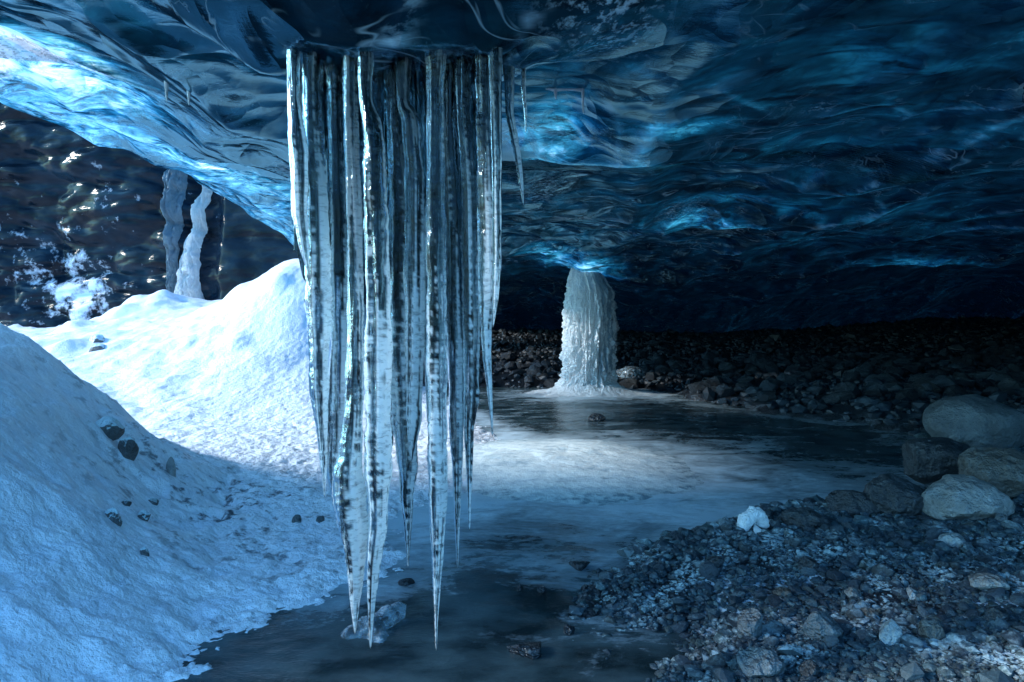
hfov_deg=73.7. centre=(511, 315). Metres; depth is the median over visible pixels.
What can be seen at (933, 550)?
pebble
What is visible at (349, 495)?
icicle
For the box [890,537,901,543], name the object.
pebble
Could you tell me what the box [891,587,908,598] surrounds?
pebble
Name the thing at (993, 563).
pebble
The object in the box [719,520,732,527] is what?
pebble
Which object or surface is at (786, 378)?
rock
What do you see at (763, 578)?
pebble
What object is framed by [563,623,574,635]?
stone
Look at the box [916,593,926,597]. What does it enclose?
pebble
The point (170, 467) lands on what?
stone
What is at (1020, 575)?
pebble
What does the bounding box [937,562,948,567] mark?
pebble
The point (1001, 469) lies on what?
boulder
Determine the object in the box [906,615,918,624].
pebble
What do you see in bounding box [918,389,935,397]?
rock
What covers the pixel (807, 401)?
rock
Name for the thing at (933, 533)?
pebble
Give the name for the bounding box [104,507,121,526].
stone
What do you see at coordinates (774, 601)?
pebble
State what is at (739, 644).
pebble
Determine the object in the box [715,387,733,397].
rock
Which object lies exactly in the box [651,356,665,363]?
rock
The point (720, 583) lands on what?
pebble
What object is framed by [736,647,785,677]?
stone
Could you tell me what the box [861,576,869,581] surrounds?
pebble
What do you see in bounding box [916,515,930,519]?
pebble
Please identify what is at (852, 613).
pebble
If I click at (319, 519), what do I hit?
stone
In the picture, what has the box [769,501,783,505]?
pebble
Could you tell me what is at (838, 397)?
rock
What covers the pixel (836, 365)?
rock
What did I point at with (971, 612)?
pebble
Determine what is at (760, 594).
pebble
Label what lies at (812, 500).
pebble
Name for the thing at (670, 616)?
pebble
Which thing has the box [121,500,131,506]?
stone
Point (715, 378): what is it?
rock
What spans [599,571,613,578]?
pebble
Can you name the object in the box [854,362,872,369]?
rock
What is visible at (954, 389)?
rock
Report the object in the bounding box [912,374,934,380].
rock
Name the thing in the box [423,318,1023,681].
ground
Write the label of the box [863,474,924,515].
boulder
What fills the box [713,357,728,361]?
rock
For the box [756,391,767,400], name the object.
rock
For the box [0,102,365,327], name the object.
ice wall
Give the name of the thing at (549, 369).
rock
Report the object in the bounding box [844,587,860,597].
stone
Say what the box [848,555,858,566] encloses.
pebble
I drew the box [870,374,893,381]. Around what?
rock
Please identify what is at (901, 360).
rock
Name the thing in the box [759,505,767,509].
pebble
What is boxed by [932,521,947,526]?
pebble
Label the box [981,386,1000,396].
rock
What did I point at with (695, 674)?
pebble
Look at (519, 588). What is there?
stone
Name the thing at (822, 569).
pebble
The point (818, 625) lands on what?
stone
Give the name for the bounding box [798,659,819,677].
stone
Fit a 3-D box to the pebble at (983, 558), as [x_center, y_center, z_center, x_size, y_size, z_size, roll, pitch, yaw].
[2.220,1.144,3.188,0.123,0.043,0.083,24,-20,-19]
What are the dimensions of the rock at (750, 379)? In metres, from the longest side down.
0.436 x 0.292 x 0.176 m
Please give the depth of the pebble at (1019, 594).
2.77 m
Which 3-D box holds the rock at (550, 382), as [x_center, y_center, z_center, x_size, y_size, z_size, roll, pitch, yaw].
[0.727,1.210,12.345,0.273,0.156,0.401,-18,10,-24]
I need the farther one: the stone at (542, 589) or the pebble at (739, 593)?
the stone at (542, 589)
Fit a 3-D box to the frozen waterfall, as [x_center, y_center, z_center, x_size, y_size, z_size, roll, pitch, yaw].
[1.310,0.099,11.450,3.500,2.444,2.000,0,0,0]
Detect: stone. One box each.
[89,334,104,342]
[89,343,104,351]
[96,416,124,440]
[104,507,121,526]
[118,436,138,460]
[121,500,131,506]
[137,510,150,521]
[139,547,148,556]
[148,497,158,505]
[166,457,175,476]
[292,515,300,522]
[316,516,324,522]
[398,578,414,585]
[507,641,540,659]
[516,584,522,591]
[537,585,547,593]
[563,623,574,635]
[569,561,589,570]
[581,584,587,589]
[588,413,605,421]
[706,556,724,567]
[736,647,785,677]
[737,608,762,637]
[772,586,791,596]
[797,556,818,569]
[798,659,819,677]
[801,611,842,641]
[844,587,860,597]
[860,607,878,616]
[879,619,902,645]
[906,587,917,599]
[918,619,945,639]
[938,533,965,547]
[968,572,1009,589]
[984,606,1008,621]
[994,513,1007,520]
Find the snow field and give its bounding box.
[0,258,500,681]
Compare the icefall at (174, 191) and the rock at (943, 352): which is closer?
the rock at (943, 352)
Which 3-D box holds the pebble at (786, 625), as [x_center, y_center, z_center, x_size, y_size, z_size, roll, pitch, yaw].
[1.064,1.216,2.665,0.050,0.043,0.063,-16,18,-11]
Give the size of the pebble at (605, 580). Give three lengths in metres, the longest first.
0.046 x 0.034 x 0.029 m
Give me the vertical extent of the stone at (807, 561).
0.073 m
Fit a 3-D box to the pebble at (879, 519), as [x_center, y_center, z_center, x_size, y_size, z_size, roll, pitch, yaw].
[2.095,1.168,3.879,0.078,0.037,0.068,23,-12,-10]
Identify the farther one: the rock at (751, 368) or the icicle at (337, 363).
the rock at (751, 368)
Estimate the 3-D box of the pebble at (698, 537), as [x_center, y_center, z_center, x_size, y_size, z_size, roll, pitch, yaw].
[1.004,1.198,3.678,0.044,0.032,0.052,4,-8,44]
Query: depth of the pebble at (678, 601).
2.96 m
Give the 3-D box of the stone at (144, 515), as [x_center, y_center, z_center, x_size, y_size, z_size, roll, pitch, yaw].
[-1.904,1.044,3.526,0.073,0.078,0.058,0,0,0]
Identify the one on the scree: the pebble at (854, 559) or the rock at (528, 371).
the rock at (528, 371)
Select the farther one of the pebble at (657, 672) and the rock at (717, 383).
the rock at (717, 383)
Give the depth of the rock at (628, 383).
12.18 m
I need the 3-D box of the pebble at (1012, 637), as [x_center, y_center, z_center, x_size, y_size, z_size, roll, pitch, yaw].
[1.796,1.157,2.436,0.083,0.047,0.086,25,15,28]
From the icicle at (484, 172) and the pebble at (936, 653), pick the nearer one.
the icicle at (484, 172)
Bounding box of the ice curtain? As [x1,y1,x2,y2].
[294,59,501,322]
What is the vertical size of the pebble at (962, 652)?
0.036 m
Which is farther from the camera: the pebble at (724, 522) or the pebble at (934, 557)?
the pebble at (724, 522)
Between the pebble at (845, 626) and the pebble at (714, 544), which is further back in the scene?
the pebble at (714, 544)
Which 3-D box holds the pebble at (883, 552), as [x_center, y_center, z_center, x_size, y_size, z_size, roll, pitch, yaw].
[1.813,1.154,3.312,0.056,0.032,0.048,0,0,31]
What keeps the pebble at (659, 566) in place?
on the gravel
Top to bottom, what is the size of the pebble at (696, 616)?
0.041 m
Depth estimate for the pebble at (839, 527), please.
3.69 m
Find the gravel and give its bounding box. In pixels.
[568,431,1023,681]
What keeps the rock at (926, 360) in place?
on the scree
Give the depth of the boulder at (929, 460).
4.80 m
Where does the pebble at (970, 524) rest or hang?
on the gravel
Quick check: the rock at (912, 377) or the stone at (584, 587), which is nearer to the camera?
the stone at (584, 587)
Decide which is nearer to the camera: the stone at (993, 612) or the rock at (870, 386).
the stone at (993, 612)
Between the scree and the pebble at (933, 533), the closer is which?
the pebble at (933, 533)
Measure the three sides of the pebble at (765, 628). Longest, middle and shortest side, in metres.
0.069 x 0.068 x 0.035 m
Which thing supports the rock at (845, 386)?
on the scree
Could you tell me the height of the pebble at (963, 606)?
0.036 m
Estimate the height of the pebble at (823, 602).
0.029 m
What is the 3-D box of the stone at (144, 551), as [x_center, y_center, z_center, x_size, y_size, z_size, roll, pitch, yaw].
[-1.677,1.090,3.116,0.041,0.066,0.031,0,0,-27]
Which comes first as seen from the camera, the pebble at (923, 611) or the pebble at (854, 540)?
the pebble at (923, 611)
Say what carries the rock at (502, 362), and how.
on the scree
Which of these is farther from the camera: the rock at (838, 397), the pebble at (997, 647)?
the rock at (838, 397)
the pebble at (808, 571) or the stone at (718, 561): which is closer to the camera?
the pebble at (808, 571)
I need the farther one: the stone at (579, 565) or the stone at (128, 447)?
the stone at (128, 447)
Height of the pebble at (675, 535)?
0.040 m
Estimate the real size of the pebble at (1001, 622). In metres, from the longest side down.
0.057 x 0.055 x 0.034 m
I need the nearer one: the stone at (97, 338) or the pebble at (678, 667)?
the pebble at (678, 667)
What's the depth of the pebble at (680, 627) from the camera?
2.78 m
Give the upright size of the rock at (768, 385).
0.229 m
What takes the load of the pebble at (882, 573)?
on the gravel
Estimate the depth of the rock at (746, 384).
10.72 m
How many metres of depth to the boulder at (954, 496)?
3.85 m
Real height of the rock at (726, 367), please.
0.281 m
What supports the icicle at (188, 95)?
hanging from the ice ceiling
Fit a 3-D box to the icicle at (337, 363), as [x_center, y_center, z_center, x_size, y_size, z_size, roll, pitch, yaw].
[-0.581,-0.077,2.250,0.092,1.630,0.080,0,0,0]
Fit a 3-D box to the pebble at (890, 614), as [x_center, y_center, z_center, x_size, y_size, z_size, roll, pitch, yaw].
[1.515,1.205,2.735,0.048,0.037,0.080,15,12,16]
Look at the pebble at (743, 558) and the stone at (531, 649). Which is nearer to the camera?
the stone at (531, 649)
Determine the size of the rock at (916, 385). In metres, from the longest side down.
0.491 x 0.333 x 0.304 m
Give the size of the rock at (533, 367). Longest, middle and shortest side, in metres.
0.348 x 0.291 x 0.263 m
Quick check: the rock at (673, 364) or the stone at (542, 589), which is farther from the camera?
the rock at (673, 364)
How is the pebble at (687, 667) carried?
on the gravel
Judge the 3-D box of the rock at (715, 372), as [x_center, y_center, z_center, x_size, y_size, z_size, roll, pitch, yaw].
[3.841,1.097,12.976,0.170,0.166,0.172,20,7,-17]
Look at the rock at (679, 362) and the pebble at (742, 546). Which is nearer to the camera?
the pebble at (742, 546)
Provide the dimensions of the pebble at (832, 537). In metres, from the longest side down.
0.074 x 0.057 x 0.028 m
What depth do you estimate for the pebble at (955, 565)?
3.11 m
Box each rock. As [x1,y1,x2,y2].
[496,360,505,366]
[500,354,511,360]
[504,361,517,369]
[517,364,531,368]
[524,376,533,383]
[526,368,542,377]
[528,365,540,375]
[537,373,548,380]
[541,360,551,367]
[544,378,557,387]
[547,367,556,372]
[619,378,639,387]
[644,372,658,381]
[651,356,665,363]
[655,365,671,373]
[666,359,683,364]
[669,361,681,369]
[687,380,712,394]
[701,351,716,360]
[708,376,724,383]
[710,381,720,385]
[711,369,718,375]
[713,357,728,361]
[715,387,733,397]
[716,383,734,392]
[718,361,736,372]
[720,375,734,384]
[733,355,744,360]
[734,386,746,393]
[735,381,753,387]
[737,376,754,383]
[744,363,758,373]
[744,386,759,396]
[750,352,767,363]
[754,358,780,373]
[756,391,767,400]
[759,390,775,401]
[760,379,778,390]
[765,377,784,389]
[776,373,799,384]
[784,364,800,371]
[803,398,815,404]
[805,383,826,393]
[822,391,856,403]
[830,363,844,369]
[834,381,860,396]
[842,369,859,381]
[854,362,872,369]
[861,388,887,396]
[862,383,887,392]
[863,374,877,382]
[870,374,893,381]
[883,373,901,380]
[883,381,903,387]
[893,357,909,363]
[904,379,943,393]
[908,374,933,381]
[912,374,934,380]
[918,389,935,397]
[919,357,936,364]
[921,383,933,390]
[930,375,956,387]
[937,349,952,357]
[942,384,966,394]
[953,372,970,378]
[954,377,976,386]
[972,371,994,379]
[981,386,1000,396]
[986,372,1011,381]
[997,378,1023,389]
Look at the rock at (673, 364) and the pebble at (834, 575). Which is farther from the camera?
the rock at (673, 364)
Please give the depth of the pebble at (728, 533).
3.67 m
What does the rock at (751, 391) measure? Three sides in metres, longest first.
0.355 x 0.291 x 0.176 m
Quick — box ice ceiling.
[0,0,1023,332]
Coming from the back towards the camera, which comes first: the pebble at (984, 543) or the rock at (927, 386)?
the rock at (927, 386)
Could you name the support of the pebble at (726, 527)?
on the gravel
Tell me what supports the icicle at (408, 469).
hanging from the ice ceiling
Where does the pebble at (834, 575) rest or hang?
on the gravel
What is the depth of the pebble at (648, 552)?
3.52 m
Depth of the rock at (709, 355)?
15.03 m
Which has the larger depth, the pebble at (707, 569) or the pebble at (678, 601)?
the pebble at (707, 569)
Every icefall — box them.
[160,169,187,292]
[174,186,212,298]
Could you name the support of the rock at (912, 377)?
on the scree
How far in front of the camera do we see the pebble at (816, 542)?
3.51 m
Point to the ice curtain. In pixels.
(418, 97)
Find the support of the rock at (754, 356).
on the scree
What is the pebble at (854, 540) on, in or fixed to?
on the gravel
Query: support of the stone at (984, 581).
on the gravel
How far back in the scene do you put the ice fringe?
3.00 m
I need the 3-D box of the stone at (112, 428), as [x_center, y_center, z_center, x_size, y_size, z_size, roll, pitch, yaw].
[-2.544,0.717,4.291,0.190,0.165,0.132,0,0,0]
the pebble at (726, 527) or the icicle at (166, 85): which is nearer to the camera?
the icicle at (166, 85)
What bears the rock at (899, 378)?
on the scree
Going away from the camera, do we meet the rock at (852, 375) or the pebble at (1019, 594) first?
the pebble at (1019, 594)
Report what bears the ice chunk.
on the frozen stream
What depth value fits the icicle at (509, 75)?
2.27 m
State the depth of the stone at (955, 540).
3.43 m
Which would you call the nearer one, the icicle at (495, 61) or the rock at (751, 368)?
the icicle at (495, 61)
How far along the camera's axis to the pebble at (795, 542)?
3.52 m
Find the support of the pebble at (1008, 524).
on the gravel
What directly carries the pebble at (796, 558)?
on the gravel
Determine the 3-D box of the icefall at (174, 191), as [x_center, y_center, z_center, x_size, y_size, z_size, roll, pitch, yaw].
[-8.259,-1.794,16.724,0.704,4.202,0.968,0,0,0]
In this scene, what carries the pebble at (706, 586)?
on the gravel
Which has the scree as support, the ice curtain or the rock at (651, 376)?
the rock at (651, 376)
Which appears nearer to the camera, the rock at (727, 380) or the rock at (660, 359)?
the rock at (727, 380)
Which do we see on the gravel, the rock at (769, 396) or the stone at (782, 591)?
the stone at (782, 591)
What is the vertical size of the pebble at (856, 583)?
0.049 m
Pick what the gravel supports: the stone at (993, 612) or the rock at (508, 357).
the stone at (993, 612)
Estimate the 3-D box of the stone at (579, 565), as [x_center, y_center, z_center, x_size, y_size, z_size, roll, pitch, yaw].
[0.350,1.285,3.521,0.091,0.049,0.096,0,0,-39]
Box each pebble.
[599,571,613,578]
[602,578,609,582]
[604,616,616,623]
[625,568,632,574]
[632,542,649,554]
[644,550,652,555]
[649,572,657,578]
[653,563,665,569]
[654,668,665,675]
[666,613,673,619]
[670,621,688,633]
[672,533,683,539]
[672,598,684,604]
[674,654,692,664]
[676,665,683,670]
[679,632,691,638]
[684,664,699,671]
[687,549,699,559]
[687,613,705,620]
[687,670,704,678]
[693,534,701,539]
[693,561,700,569]
[699,561,718,578]
[700,583,712,590]
[706,530,715,534]
[706,655,725,666]
[706,665,715,669]
[707,608,718,616]
[710,541,717,546]
[713,581,723,589]
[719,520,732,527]
[721,524,732,530]
[725,530,736,536]
[727,613,737,626]
[731,591,745,596]
[734,588,745,595]
[735,640,746,648]
[738,542,749,550]
[738,554,748,563]
[748,559,757,564]
[754,590,767,598]
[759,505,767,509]
[760,576,768,581]
[762,624,773,635]
[764,636,778,646]
[765,619,784,634]
[768,595,781,606]
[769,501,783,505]
[776,555,787,561]
[778,619,791,632]
[789,538,801,546]
[792,555,800,561]
[801,567,816,575]
[803,497,816,502]
[806,503,815,506]
[809,607,817,612]
[811,540,822,545]
[816,567,827,573]
[816,586,832,592]
[818,600,829,607]
[820,524,829,531]
[824,635,838,647]
[825,535,838,539]
[826,569,844,580]
[830,525,843,530]
[834,619,853,634]
[845,601,854,608]
[845,608,864,619]
[845,652,858,659]
[846,534,861,546]
[847,550,865,562]
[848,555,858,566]
[848,579,861,589]
[856,629,868,640]
[859,569,867,573]
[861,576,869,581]
[871,564,893,576]
[875,517,885,521]
[879,571,886,577]
[880,549,891,556]
[883,610,895,618]
[888,579,901,587]
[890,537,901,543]
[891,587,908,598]
[892,606,901,614]
[894,620,910,626]
[900,633,923,647]
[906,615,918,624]
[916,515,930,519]
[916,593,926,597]
[917,605,930,616]
[918,652,930,658]
[920,524,930,530]
[924,528,941,538]
[928,549,937,554]
[929,554,939,561]
[931,650,940,655]
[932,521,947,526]
[933,547,944,555]
[935,614,947,621]
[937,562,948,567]
[941,650,961,657]
[946,642,961,649]
[947,562,960,569]
[954,648,968,656]
[955,629,971,639]
[958,580,978,590]
[958,601,969,610]
[963,542,973,548]
[964,522,979,526]
[965,609,980,616]
[976,538,993,548]
[976,554,998,562]
[986,558,997,565]
[986,587,1004,596]
[990,643,1003,652]
[993,594,1002,599]
[995,617,1010,628]
[998,563,1013,570]
[1001,520,1023,531]
[1001,630,1023,647]
[1010,595,1023,604]
[1011,517,1023,523]
[1013,593,1023,597]
[1017,570,1023,581]
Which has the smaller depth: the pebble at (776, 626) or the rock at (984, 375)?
the pebble at (776, 626)
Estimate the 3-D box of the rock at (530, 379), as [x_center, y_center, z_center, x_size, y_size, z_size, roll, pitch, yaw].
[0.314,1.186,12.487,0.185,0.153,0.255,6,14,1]
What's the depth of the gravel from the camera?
2.95 m
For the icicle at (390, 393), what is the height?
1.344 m
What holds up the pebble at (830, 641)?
on the gravel
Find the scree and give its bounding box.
[423,316,1023,434]
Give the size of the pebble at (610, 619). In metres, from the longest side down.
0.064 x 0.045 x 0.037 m
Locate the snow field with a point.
(212, 399)
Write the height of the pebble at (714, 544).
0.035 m
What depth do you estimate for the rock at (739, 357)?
14.85 m
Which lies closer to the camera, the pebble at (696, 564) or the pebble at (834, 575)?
the pebble at (834, 575)
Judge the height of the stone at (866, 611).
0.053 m
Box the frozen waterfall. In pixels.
[524,268,667,397]
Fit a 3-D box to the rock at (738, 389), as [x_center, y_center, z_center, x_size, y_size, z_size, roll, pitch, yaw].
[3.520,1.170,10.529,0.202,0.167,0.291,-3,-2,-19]
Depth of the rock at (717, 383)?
11.14 m
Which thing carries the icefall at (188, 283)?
attached to the ice wall
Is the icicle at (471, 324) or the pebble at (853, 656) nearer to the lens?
the icicle at (471, 324)
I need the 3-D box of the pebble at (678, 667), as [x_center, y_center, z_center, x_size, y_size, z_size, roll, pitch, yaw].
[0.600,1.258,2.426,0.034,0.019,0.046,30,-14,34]
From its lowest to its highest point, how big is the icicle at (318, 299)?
1.516 m
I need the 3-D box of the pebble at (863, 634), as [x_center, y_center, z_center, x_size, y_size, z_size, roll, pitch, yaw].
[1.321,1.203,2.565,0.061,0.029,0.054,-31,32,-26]
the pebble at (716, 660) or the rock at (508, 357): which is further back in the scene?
the rock at (508, 357)
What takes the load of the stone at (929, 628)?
on the gravel
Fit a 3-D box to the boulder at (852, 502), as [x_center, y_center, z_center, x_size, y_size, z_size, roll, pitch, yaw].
[2.090,1.134,4.145,0.354,0.163,0.265,0,0,0]
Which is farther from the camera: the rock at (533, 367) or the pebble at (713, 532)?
the rock at (533, 367)
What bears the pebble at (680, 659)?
on the gravel
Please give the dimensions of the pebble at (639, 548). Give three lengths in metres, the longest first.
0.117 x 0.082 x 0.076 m
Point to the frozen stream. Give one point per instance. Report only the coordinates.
(740, 459)
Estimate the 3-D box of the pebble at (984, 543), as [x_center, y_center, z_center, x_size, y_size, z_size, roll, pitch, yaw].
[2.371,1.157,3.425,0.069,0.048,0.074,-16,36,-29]
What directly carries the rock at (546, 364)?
on the scree
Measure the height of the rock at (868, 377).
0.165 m
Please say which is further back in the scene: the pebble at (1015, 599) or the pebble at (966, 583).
the pebble at (966, 583)
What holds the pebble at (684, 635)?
on the gravel
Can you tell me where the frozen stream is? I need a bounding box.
[173,387,924,681]
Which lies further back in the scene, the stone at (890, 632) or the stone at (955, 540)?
the stone at (955, 540)
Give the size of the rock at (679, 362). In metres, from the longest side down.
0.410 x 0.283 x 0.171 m
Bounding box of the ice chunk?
[340,601,405,642]
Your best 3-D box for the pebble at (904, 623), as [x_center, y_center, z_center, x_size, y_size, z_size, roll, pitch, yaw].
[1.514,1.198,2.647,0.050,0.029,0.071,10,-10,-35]
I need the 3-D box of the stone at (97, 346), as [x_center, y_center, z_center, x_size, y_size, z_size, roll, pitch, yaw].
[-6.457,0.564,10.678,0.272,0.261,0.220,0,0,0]
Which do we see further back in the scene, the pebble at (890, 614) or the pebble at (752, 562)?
the pebble at (752, 562)
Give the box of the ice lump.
[737,506,769,533]
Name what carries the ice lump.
on the gravel
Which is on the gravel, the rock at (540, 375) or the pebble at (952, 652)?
the pebble at (952, 652)
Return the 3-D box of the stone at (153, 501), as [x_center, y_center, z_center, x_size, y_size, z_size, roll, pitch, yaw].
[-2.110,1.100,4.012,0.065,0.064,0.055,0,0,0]
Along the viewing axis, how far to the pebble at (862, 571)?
3.12 m
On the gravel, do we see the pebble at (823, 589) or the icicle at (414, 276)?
the pebble at (823, 589)
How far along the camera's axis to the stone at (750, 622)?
2.58 m
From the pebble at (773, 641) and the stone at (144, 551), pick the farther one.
the stone at (144, 551)
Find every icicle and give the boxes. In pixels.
[164,81,168,101]
[187,91,190,103]
[286,48,309,274]
[300,51,331,496]
[324,62,346,520]
[332,55,368,632]
[357,51,392,648]
[383,65,417,566]
[388,203,393,446]
[395,57,425,461]
[424,49,447,649]
[424,274,428,422]
[443,63,463,568]
[455,55,480,529]
[475,55,499,436]
[488,47,502,325]
[503,66,523,204]
[521,68,526,131]
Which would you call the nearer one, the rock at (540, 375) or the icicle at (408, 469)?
the icicle at (408, 469)
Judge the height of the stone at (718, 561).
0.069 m
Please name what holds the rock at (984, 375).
on the scree
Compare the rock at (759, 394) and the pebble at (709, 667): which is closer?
the pebble at (709, 667)
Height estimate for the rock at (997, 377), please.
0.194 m
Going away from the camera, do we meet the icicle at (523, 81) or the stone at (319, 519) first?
the icicle at (523, 81)
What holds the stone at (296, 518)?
on the snow field
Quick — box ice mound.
[447,439,704,505]
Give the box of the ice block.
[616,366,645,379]
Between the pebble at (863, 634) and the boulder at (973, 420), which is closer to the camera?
the pebble at (863, 634)
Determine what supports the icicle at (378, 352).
hanging from the ice ceiling
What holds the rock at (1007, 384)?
on the scree
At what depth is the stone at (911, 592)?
2.86 m
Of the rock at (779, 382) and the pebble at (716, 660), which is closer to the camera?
the pebble at (716, 660)
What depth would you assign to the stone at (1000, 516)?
3.73 m
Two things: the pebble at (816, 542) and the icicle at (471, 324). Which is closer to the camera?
the icicle at (471, 324)
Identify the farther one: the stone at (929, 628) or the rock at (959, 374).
the rock at (959, 374)
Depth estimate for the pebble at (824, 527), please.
3.73 m
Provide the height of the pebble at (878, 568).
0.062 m
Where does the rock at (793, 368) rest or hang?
on the scree
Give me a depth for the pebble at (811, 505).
4.22 m
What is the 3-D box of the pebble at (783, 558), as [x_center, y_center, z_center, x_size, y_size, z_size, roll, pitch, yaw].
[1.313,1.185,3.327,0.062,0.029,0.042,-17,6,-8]
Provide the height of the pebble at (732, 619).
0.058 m
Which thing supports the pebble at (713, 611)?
on the gravel
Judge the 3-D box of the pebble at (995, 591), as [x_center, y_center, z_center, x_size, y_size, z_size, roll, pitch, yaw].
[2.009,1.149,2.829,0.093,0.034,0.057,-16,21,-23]
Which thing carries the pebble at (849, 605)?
on the gravel
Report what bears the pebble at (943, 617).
on the gravel
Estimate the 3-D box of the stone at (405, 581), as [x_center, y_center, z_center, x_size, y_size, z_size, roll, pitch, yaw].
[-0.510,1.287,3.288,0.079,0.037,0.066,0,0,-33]
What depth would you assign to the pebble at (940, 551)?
3.31 m
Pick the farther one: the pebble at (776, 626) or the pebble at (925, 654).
the pebble at (776, 626)
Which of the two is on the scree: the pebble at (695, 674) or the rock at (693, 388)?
the rock at (693, 388)
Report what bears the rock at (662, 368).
on the scree
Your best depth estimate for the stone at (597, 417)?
8.37 m
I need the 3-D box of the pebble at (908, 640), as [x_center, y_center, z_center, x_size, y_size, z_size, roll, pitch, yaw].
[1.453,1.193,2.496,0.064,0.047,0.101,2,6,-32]
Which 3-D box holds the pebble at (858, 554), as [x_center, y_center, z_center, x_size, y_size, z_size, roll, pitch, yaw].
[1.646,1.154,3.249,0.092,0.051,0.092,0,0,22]
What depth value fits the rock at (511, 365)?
13.43 m
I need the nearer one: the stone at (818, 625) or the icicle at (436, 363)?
the icicle at (436, 363)
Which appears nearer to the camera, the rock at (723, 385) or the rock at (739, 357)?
the rock at (723, 385)
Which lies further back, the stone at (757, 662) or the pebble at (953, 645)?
the pebble at (953, 645)
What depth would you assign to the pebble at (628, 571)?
3.37 m
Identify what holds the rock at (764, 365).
on the scree
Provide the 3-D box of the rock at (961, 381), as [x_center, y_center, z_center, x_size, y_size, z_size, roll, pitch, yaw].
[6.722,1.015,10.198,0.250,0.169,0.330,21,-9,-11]
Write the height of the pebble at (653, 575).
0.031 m
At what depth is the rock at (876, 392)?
9.50 m
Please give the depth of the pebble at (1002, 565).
3.08 m
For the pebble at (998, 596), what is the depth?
2.80 m
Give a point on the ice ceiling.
(710, 166)
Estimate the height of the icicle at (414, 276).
1.387 m
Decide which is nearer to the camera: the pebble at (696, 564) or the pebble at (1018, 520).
the pebble at (696, 564)
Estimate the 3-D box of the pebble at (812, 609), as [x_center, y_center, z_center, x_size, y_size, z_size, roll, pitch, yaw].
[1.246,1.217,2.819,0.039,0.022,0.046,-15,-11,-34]
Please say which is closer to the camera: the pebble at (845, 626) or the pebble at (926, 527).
the pebble at (845, 626)
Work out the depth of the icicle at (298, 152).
2.15 m
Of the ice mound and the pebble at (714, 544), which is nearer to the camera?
the pebble at (714, 544)
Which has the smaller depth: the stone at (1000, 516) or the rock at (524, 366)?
the stone at (1000, 516)
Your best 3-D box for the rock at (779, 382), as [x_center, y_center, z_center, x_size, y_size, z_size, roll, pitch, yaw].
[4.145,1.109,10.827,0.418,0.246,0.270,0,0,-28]
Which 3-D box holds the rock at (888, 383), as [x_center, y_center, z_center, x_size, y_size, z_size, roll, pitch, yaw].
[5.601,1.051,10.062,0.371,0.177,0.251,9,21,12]
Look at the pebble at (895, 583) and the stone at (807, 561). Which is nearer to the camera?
the pebble at (895, 583)
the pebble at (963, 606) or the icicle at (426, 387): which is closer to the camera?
the icicle at (426, 387)
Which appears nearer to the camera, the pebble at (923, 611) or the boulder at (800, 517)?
the pebble at (923, 611)
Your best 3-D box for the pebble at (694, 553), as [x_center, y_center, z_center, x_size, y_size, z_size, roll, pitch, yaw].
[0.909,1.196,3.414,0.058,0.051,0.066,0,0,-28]
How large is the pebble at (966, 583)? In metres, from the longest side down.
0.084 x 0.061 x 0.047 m
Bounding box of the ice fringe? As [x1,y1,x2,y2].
[547,88,584,112]
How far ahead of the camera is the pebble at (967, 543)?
3.38 m
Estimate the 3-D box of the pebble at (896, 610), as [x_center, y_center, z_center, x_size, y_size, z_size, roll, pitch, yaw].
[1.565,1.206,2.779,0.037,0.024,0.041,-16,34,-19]
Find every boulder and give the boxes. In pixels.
[779,507,830,527]
[825,490,881,515]
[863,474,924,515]
[902,437,969,484]
[921,474,1015,520]
[922,394,1023,447]
[957,447,1023,498]
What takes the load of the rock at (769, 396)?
on the scree
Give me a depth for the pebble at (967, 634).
2.50 m
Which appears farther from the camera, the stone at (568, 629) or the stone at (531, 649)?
the stone at (568, 629)
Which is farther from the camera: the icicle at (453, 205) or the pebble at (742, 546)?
the pebble at (742, 546)
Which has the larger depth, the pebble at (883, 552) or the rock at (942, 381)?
the rock at (942, 381)
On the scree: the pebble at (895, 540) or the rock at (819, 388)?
the rock at (819, 388)
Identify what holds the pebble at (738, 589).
on the gravel

